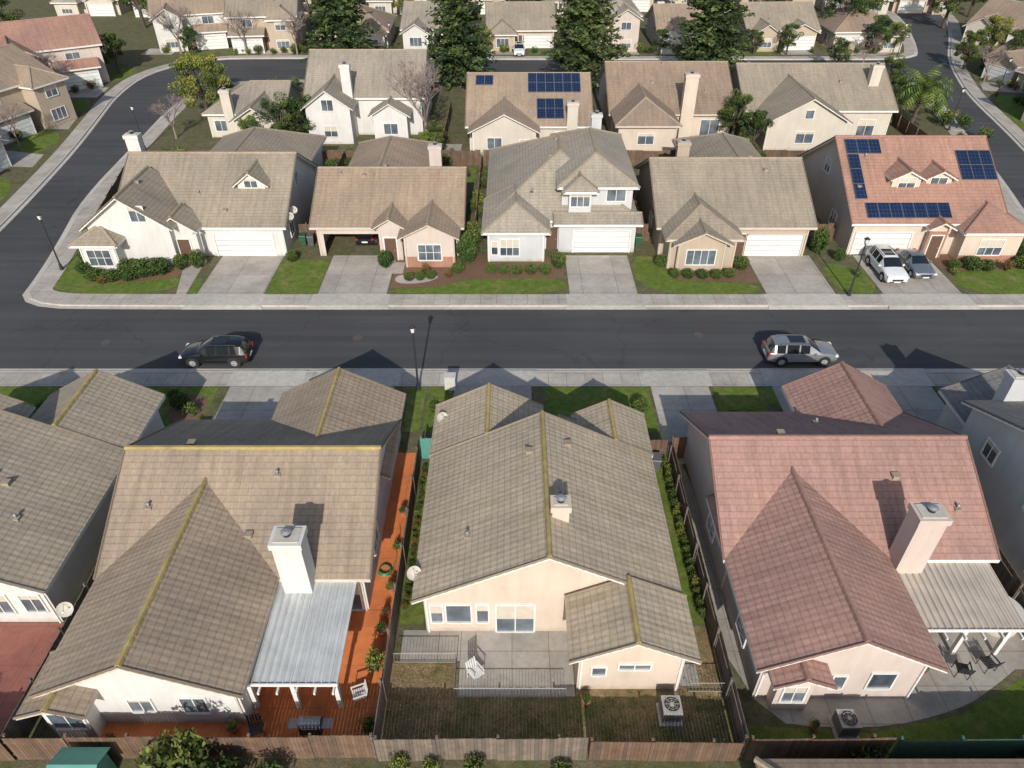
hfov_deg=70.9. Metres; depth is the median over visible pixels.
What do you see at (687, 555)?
shrub
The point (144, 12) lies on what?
garage door
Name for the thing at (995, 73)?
garage door
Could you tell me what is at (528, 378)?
driveway apron
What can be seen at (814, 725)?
potted plant
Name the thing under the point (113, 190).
wooden fence
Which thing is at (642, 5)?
garage door
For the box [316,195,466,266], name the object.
walls
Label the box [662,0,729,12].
walls
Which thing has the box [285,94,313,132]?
broadleaf tree
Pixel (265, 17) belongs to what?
ridge caps
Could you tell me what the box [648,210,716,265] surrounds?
windows
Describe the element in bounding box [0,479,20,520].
roof vents
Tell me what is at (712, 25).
pine tree
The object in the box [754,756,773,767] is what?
ridge caps
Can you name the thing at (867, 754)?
shrub
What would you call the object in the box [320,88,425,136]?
windows
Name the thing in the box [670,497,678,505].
shrub
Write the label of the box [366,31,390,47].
windows
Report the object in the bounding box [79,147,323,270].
walls
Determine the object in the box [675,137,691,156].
chimney
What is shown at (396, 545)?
shrub
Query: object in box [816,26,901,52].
walls
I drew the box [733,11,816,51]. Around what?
walls
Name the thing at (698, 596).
shrub
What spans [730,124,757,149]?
wooden fence
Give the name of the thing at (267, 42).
front door
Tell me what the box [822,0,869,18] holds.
broadleaf tree
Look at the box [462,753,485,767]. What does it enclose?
shrub
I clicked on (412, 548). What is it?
shrub
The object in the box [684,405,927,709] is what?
walls
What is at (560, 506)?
chimney
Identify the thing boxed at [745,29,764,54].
broadleaf tree
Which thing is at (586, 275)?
driveway
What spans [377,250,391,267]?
shrub
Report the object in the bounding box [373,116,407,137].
downspouts
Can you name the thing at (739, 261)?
shrub
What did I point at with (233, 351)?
parked suv
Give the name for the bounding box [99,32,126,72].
broadleaf tree
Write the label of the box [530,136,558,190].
roof vents
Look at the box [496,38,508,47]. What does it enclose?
windows
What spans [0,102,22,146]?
bare tree
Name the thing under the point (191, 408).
shrub
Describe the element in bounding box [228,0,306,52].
walls
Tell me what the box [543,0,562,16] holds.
walls
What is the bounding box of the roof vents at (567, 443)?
[464,440,571,538]
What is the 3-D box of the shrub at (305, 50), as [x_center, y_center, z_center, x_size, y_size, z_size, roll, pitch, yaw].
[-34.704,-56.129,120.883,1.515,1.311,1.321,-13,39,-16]
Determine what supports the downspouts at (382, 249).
attached to the walls at (426, 235)
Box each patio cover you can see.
[247,582,356,707]
[898,562,1023,654]
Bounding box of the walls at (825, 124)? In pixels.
[730,68,891,149]
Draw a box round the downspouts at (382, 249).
[317,227,458,266]
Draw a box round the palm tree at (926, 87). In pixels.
[895,65,955,123]
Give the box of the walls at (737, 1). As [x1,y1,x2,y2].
[736,0,814,4]
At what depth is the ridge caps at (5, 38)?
104.00 m
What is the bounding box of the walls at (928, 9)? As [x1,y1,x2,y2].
[888,0,954,14]
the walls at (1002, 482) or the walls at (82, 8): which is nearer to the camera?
the walls at (1002, 482)
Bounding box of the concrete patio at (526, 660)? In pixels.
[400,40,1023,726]
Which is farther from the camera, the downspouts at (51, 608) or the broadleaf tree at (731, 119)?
the broadleaf tree at (731, 119)
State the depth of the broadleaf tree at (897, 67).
101.33 m
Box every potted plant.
[105,733,115,737]
[224,716,238,734]
[374,621,386,636]
[381,607,388,616]
[384,579,393,592]
[398,505,405,515]
[581,693,592,705]
[809,717,820,731]
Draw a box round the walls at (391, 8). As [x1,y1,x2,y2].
[369,0,429,13]
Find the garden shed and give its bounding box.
[46,747,116,767]
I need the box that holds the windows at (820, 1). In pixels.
[819,0,882,10]
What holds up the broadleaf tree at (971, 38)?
on the sidewalk
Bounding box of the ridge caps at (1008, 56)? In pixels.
[983,38,1023,70]
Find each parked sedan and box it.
[355,234,377,244]
[854,41,872,49]
[896,248,936,278]
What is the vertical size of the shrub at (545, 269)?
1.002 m
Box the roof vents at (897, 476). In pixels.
[776,417,961,511]
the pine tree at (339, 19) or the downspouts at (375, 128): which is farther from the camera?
the pine tree at (339, 19)
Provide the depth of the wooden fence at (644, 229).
65.50 m
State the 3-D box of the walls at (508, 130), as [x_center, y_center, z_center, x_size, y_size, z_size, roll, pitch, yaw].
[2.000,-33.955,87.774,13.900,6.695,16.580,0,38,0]
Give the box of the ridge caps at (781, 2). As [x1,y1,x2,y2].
[737,1,821,33]
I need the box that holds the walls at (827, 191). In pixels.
[803,141,1023,259]
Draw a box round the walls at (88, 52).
[29,46,109,82]
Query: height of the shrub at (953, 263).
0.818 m
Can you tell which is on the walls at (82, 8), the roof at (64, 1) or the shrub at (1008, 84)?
the roof at (64, 1)
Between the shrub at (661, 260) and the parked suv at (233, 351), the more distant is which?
the shrub at (661, 260)
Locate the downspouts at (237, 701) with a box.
[234,582,367,723]
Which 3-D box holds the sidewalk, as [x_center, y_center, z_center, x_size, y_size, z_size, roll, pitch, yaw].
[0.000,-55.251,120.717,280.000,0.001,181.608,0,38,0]
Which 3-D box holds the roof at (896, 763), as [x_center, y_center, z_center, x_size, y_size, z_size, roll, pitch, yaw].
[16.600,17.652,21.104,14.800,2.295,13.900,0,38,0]
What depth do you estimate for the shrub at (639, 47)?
121.33 m
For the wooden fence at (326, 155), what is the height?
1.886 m
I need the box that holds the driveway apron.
[181,294,981,385]
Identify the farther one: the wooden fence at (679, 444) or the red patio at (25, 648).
the wooden fence at (679, 444)
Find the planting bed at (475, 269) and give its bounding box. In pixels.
[3,141,1012,421]
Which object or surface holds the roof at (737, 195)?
on the walls at (644, 195)
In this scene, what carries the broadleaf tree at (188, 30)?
on the lawn at (998, 716)
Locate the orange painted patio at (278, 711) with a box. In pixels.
[67,453,420,747]
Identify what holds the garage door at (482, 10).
attached to the walls
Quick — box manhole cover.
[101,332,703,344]
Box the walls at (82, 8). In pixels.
[54,0,132,15]
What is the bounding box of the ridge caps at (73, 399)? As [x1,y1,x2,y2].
[0,369,164,593]
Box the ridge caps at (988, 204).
[797,135,1023,234]
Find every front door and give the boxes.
[176,238,193,258]
[264,36,270,49]
[383,237,398,259]
[518,34,524,45]
[545,226,558,248]
[555,2,557,14]
[735,233,748,255]
[778,35,782,48]
[924,235,944,257]
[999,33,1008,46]
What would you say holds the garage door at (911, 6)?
attached to the walls at (928, 9)
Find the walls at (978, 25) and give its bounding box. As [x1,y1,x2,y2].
[962,19,1012,45]
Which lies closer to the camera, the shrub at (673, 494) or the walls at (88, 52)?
the shrub at (673, 494)
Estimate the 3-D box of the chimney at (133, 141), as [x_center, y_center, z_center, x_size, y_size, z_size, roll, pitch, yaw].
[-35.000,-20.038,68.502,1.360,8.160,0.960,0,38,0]
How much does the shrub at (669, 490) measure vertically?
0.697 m
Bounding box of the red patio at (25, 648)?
[0,623,63,734]
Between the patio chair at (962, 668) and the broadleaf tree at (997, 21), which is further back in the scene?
the broadleaf tree at (997, 21)
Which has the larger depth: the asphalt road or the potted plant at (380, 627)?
the asphalt road
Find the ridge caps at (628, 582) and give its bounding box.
[410,383,701,663]
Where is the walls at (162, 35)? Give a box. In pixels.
[152,10,231,52]
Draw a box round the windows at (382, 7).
[375,0,430,11]
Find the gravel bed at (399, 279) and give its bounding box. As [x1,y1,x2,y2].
[395,275,437,283]
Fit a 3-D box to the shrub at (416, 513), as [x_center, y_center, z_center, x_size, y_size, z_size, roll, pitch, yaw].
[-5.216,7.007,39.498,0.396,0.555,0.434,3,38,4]
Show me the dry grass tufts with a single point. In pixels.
(547, 715)
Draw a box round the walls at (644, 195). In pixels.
[637,163,809,270]
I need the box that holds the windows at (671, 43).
[653,33,679,49]
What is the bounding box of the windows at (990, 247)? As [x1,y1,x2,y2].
[823,155,1006,255]
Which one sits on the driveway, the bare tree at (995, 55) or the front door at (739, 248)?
the bare tree at (995, 55)
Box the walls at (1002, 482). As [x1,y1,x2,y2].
[937,403,1023,587]
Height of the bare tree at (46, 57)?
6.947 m
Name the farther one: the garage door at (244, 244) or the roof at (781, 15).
the roof at (781, 15)
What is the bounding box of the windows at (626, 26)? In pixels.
[618,22,631,47]
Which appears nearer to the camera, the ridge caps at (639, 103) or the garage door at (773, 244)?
the garage door at (773, 244)
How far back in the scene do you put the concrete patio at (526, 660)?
32.45 m
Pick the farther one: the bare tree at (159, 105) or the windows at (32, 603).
the bare tree at (159, 105)
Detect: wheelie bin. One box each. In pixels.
[298,232,307,244]
[306,233,314,245]
[634,233,641,245]
[652,452,661,471]
[806,233,815,245]
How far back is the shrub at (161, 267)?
60.44 m
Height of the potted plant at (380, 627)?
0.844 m
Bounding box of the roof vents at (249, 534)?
[145,439,280,539]
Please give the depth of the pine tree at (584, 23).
100.58 m
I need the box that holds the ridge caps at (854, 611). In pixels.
[680,361,1001,689]
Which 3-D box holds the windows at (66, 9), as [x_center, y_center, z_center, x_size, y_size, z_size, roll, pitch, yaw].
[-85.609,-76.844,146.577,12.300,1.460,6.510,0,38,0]
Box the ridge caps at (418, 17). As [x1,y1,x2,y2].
[399,0,478,33]
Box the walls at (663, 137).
[598,70,730,151]
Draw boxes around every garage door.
[0,115,36,144]
[0,147,11,171]
[64,71,102,90]
[87,4,114,15]
[132,5,147,16]
[195,35,228,49]
[212,233,276,255]
[231,39,264,53]
[478,3,484,13]
[522,34,551,47]
[572,230,631,252]
[632,0,649,11]
[742,233,805,255]
[784,36,815,49]
[835,36,866,47]
[849,232,913,254]
[897,1,924,13]
[981,63,1013,85]
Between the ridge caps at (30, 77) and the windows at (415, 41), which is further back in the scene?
the windows at (415, 41)
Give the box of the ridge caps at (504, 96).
[464,72,592,132]
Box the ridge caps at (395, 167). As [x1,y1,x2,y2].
[308,136,470,239]
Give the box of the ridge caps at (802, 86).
[730,63,898,123]
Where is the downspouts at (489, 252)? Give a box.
[488,235,543,261]
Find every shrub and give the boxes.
[8,128,22,140]
[34,398,46,412]
[70,84,79,92]
[74,259,91,273]
[83,80,95,88]
[83,267,102,281]
[94,275,105,283]
[101,268,118,281]
[116,257,136,269]
[116,263,138,281]
[130,257,155,276]
[134,726,211,767]
[146,256,171,275]
[167,388,179,398]
[169,392,189,408]
[172,253,187,269]
[180,402,198,415]
[185,760,220,767]
[187,249,205,267]
[208,751,243,767]
[222,80,233,88]
[253,44,261,53]
[253,760,283,767]
[280,46,287,52]
[285,250,296,261]
[292,75,299,84]
[301,46,308,52]
[324,157,339,165]
[344,156,351,165]
[354,716,374,735]
[364,646,384,675]
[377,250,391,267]
[387,752,409,767]
[393,540,399,550]
[401,601,408,609]
[403,271,414,280]
[403,593,411,600]
[404,584,411,591]
[407,560,415,566]
[410,544,416,552]
[411,536,417,544]
[414,270,425,280]
[414,508,419,515]
[414,516,420,522]
[415,502,423,508]
[417,482,423,489]
[421,261,431,272]
[422,757,442,767]
[426,269,436,279]
[428,399,436,412]
[442,152,452,165]
[444,268,452,277]
[451,262,464,273]
[455,233,477,262]
[462,221,483,244]
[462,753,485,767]
[467,199,480,212]
[472,188,483,197]
[473,195,483,205]
[474,204,482,218]
[480,175,487,188]
[484,262,496,273]
[497,263,509,273]
[499,43,508,52]
[510,264,523,274]
[524,263,537,274]
[539,263,551,274]
[552,251,566,268]
[552,758,571,767]
[631,397,648,411]
[634,42,642,52]
[647,44,655,52]
[655,253,667,266]
[661,459,667,468]
[664,468,672,477]
[665,476,672,483]
[667,487,674,494]
[668,482,675,487]
[669,267,680,277]
[669,489,677,500]
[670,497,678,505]
[672,499,681,510]
[672,507,680,517]
[674,515,682,522]
[675,518,682,529]
[676,524,684,536]
[679,531,687,541]
[681,545,690,553]
[682,268,694,278]
[682,537,689,546]
[683,552,692,559]
[685,557,694,566]
[686,564,695,573]
[688,571,696,580]
[691,576,700,586]
[692,586,701,594]
[694,594,701,603]
[696,598,704,609]
[697,268,709,278]
[697,607,707,618]
[711,268,723,279]
[723,267,735,277]
[733,255,749,270]
[810,227,829,253]
[833,248,846,260]
[847,745,890,758]
[854,269,863,276]
[855,44,864,52]
[873,43,882,52]
[930,103,941,115]
[937,108,953,125]
[946,108,961,124]
[947,259,962,268]
[950,267,958,275]
[956,113,973,129]
[963,255,984,270]
[978,125,994,137]
[981,259,996,270]
[995,78,1004,87]
[1001,259,1016,270]
[1006,79,1015,87]
[1011,82,1018,90]
[1013,95,1021,102]
[1013,255,1023,268]
[1016,242,1023,255]
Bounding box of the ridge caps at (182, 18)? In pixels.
[147,2,227,28]
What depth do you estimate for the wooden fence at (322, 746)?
28.61 m
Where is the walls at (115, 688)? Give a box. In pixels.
[41,430,400,737]
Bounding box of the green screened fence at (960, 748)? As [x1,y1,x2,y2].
[888,735,1023,758]
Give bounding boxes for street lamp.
[35,212,63,269]
[130,105,146,149]
[409,325,420,390]
[847,237,870,295]
[896,22,907,56]
[947,87,965,130]
[995,57,1012,96]
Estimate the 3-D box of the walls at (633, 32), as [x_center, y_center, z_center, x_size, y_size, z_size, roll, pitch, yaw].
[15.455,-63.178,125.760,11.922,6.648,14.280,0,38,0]
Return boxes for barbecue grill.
[287,716,332,736]
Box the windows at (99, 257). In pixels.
[85,169,298,266]
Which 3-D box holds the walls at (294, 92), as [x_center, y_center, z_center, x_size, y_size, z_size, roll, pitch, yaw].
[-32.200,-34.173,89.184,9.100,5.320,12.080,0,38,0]
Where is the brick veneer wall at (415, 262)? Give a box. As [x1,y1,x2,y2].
[406,231,1015,266]
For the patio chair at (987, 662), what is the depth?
32.10 m
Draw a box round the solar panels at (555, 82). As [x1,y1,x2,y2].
[476,73,580,117]
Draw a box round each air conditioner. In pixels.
[656,695,682,725]
[827,709,861,738]
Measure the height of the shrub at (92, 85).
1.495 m
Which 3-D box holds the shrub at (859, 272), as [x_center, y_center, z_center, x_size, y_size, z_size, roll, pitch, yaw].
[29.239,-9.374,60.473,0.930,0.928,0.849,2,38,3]
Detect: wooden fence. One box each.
[0,569,94,757]
[0,742,15,760]
[1,733,373,759]
[98,166,123,209]
[146,150,342,164]
[298,222,317,240]
[305,151,345,223]
[345,150,480,165]
[369,438,420,757]
[374,734,588,760]
[441,103,451,149]
[475,151,482,221]
[483,150,488,164]
[588,737,744,761]
[627,150,760,165]
[636,224,650,240]
[650,440,667,456]
[666,439,748,757]
[672,436,687,457]
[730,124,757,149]
[743,734,896,759]
[764,150,807,156]
[809,222,836,240]
[890,113,927,134]
[989,547,1023,608]
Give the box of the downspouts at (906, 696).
[753,666,926,698]
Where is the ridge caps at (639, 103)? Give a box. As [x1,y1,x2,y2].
[596,61,736,126]
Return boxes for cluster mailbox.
[443,372,455,393]
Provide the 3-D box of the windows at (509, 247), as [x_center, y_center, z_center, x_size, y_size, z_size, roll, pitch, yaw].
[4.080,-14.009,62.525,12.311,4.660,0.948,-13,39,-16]
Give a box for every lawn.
[0,44,1023,754]
[382,153,722,755]
[455,697,734,755]
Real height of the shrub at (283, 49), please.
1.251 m
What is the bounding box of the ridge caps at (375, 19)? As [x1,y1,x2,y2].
[316,4,396,35]
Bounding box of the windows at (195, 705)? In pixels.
[43,520,379,730]
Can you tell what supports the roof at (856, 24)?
on the walls at (829, 42)
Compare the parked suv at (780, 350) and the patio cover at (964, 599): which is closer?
the patio cover at (964, 599)
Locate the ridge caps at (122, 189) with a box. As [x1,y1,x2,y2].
[67,126,326,247]
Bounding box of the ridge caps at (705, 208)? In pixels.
[634,132,818,245]
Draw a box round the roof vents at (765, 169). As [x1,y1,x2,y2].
[747,155,768,171]
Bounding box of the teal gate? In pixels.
[420,436,431,457]
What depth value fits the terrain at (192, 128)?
64.56 m
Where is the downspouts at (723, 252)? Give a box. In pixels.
[658,230,808,269]
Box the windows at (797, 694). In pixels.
[706,512,899,703]
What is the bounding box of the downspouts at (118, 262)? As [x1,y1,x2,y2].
[79,230,285,267]
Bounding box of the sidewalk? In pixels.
[0,10,1023,385]
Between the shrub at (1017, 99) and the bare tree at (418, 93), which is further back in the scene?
the shrub at (1017, 99)
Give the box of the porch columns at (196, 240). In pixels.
[192,233,206,263]
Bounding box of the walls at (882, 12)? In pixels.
[814,0,888,14]
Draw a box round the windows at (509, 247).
[491,190,626,256]
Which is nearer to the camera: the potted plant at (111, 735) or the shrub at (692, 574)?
the potted plant at (111, 735)
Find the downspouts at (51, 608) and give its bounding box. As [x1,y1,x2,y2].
[41,594,61,622]
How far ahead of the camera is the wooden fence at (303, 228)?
65.45 m
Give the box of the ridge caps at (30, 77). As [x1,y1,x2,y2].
[0,43,68,108]
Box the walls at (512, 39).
[490,32,553,50]
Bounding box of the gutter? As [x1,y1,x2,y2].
[0,13,1023,370]
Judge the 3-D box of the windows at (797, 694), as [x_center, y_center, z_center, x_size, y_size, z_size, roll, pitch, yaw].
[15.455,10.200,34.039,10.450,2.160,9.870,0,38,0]
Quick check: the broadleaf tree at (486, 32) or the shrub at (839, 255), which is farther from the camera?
the broadleaf tree at (486, 32)
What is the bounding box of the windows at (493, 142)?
[487,132,556,149]
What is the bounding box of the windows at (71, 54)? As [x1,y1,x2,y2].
[63,49,80,59]
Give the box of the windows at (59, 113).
[0,84,68,121]
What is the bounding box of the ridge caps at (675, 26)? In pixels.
[645,3,686,37]
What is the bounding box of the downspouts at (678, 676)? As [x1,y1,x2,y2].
[425,600,683,690]
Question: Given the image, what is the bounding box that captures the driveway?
[6,49,1019,463]
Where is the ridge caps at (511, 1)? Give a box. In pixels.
[485,1,556,34]
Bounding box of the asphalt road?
[0,13,1023,368]
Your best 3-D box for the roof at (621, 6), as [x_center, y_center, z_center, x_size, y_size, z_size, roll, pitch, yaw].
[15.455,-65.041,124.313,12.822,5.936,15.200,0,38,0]
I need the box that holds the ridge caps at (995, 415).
[939,365,1023,429]
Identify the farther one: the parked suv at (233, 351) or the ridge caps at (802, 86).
the ridge caps at (802, 86)
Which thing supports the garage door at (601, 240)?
attached to the walls at (531, 247)
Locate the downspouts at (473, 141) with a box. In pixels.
[470,133,473,150]
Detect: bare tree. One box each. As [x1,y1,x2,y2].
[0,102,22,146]
[28,49,58,65]
[41,60,67,74]
[147,2,192,53]
[147,94,186,138]
[216,7,256,54]
[279,9,306,54]
[382,60,441,139]
[399,58,440,90]
[851,35,883,62]
[977,43,1010,83]
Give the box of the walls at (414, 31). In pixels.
[402,23,475,48]
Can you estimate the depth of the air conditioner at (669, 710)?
30.21 m
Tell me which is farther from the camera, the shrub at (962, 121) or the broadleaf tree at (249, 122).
the shrub at (962, 121)
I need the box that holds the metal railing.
[393,653,725,697]
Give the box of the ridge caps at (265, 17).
[223,0,305,35]
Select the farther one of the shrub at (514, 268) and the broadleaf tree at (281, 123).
the broadleaf tree at (281, 123)
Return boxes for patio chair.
[245,711,265,736]
[350,680,367,706]
[465,656,484,685]
[951,659,975,679]
[976,652,1004,673]
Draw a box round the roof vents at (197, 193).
[134,180,227,212]
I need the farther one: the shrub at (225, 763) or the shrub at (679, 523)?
the shrub at (679, 523)
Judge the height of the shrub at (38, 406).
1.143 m
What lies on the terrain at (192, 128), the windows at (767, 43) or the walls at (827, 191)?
the walls at (827, 191)
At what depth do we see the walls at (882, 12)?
146.78 m
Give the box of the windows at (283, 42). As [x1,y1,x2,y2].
[239,19,302,48]
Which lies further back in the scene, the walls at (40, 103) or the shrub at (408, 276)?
the walls at (40, 103)
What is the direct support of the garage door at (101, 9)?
attached to the walls at (82, 8)
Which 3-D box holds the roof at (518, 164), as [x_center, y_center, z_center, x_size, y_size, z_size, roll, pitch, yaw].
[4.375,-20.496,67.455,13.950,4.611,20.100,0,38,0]
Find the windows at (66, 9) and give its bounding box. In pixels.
[60,0,128,13]
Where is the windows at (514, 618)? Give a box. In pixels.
[428,604,652,676]
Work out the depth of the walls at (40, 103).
89.88 m
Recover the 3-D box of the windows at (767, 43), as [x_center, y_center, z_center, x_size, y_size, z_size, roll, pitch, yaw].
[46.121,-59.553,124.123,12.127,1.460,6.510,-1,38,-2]
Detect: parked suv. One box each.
[178,335,253,367]
[513,41,525,55]
[761,334,838,366]
[865,244,909,282]
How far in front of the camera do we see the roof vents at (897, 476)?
35.16 m
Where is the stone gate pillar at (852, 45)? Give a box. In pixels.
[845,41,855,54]
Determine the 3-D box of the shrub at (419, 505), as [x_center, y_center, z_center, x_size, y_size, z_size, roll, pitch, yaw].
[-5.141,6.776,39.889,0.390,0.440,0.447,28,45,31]
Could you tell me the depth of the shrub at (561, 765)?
28.65 m
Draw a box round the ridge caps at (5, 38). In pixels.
[0,13,101,65]
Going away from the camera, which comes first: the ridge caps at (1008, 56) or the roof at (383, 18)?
the ridge caps at (1008, 56)
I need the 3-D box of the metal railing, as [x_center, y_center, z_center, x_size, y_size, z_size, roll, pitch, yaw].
[1.950,12.832,31.686,14.518,0.800,1.690,0,38,0]
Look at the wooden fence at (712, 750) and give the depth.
28.69 m
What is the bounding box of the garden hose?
[378,524,400,576]
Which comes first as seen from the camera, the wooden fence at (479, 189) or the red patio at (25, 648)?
the red patio at (25, 648)
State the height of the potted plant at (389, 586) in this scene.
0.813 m
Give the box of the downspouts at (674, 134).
[611,120,729,149]
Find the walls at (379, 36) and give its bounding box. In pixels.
[319,22,395,48]
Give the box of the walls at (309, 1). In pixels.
[303,0,364,13]
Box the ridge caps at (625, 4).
[561,0,643,19]
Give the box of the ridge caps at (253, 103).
[201,80,302,122]
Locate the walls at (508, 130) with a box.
[469,116,581,154]
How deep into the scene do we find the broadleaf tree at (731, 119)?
84.83 m
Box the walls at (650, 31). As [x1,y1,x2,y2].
[646,10,693,53]
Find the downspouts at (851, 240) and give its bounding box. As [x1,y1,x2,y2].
[847,226,855,254]
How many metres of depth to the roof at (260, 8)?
120.23 m
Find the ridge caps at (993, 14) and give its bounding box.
[962,0,1023,28]
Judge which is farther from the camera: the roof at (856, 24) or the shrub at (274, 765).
the roof at (856, 24)
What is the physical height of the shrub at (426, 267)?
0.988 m
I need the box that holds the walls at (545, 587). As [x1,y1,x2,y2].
[423,560,684,688]
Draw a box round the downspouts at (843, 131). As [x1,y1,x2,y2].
[763,113,891,150]
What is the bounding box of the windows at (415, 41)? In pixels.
[409,37,421,46]
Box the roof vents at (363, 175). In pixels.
[338,163,386,177]
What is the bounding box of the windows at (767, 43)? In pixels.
[739,36,772,47]
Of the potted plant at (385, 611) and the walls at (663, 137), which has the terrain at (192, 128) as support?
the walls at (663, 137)
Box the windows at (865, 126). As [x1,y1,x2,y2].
[793,110,876,143]
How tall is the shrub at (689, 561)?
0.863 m
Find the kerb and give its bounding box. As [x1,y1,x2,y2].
[0,12,1023,371]
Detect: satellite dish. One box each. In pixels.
[56,602,73,616]
[288,212,293,219]
[289,206,296,214]
[407,566,420,580]
[437,412,446,422]
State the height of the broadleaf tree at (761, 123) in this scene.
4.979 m
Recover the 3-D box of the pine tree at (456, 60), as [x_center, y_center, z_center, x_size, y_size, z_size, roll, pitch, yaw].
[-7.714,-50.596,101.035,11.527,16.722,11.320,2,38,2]
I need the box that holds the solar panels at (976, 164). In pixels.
[844,139,997,217]
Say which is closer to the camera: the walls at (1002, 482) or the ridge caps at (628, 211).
the walls at (1002, 482)
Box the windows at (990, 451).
[979,436,1023,572]
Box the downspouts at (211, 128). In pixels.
[208,116,273,137]
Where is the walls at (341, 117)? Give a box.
[305,64,431,143]
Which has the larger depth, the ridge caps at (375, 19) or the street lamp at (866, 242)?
the ridge caps at (375, 19)
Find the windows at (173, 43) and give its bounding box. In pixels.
[162,15,214,48]
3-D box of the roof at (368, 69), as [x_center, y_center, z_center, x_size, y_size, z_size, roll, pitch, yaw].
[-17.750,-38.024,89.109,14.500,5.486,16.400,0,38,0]
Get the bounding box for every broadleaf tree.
[0,0,24,21]
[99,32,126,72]
[120,0,146,27]
[167,53,230,120]
[178,26,197,54]
[198,60,225,86]
[237,114,258,129]
[252,92,304,131]
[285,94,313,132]
[303,0,319,27]
[394,0,413,9]
[415,130,438,141]
[421,120,447,147]
[478,29,494,53]
[510,0,544,0]
[652,28,670,53]
[716,88,754,134]
[737,109,774,143]
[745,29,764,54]
[777,23,803,54]
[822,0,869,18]
[826,36,853,62]
[839,0,891,13]
[864,14,895,53]
[884,54,907,84]
[890,21,912,52]
[890,75,910,99]
[931,0,970,27]
[953,29,988,69]
[960,0,986,16]
[978,14,1014,52]
[1005,29,1023,50]
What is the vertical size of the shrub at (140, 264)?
1.635 m
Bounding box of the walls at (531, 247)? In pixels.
[487,190,635,260]
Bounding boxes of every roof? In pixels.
[0,14,101,72]
[0,44,68,121]
[0,371,165,594]
[15,370,405,720]
[50,0,118,3]
[68,128,326,247]
[147,0,226,33]
[203,82,302,123]
[223,0,304,37]
[300,50,433,117]
[309,137,470,240]
[319,4,396,36]
[366,0,426,1]
[399,2,477,34]
[411,386,700,664]
[465,74,591,133]
[481,129,642,234]
[486,2,556,35]
[561,0,642,27]
[596,62,734,127]
[635,134,817,246]
[645,4,703,37]
[680,364,999,690]
[730,64,898,124]
[738,2,821,34]
[755,759,1023,767]
[799,137,1023,235]
[817,4,908,36]
[938,368,1023,431]
[962,0,1023,30]
[986,35,1023,73]
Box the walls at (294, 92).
[207,85,301,136]
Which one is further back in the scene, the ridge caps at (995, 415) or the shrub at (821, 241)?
the shrub at (821, 241)
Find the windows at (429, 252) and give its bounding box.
[417,244,441,260]
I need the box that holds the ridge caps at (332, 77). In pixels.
[300,49,433,116]
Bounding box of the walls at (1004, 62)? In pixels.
[988,55,1023,93]
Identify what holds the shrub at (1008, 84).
on the terrain at (192, 128)
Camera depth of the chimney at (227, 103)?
85.32 m
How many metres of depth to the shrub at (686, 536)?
37.84 m
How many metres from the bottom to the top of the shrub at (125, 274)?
1.402 m
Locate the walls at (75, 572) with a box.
[0,411,163,621]
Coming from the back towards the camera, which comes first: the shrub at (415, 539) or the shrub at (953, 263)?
the shrub at (953, 263)
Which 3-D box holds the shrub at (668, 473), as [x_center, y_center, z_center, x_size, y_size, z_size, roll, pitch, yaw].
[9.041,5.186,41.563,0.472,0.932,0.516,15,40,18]
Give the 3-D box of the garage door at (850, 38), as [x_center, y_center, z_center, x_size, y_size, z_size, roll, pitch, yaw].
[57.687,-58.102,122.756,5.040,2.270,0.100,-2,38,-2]
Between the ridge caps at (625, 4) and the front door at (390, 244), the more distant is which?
the ridge caps at (625, 4)
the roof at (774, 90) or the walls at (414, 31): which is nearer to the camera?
the roof at (774, 90)
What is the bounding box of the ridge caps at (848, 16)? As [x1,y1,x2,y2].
[816,3,907,35]
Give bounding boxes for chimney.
[122,130,145,150]
[217,87,235,133]
[267,526,315,592]
[338,61,358,135]
[427,141,442,165]
[550,493,571,522]
[566,99,578,130]
[591,110,602,128]
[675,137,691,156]
[676,70,700,137]
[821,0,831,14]
[867,61,884,85]
[889,502,952,573]
[992,368,1023,400]
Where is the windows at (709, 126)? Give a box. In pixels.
[637,119,719,144]
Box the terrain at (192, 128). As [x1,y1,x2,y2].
[0,0,1023,767]
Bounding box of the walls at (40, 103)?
[0,81,77,128]
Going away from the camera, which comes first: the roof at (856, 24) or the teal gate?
the teal gate
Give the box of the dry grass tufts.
[387,664,730,752]
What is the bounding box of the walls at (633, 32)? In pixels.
[563,10,639,51]
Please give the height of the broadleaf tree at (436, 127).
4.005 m
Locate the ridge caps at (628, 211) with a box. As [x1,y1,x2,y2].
[480,127,643,233]
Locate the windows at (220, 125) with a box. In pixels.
[214,120,227,131]
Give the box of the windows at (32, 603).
[0,594,49,614]
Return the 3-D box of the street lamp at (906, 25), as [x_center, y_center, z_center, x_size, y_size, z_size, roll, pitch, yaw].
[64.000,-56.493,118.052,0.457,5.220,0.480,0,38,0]
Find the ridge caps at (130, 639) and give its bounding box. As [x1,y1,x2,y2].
[13,367,405,719]
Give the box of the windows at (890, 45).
[823,32,895,48]
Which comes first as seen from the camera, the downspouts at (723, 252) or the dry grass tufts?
the dry grass tufts
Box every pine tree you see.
[299,0,389,68]
[422,0,497,89]
[541,0,630,89]
[667,0,754,68]

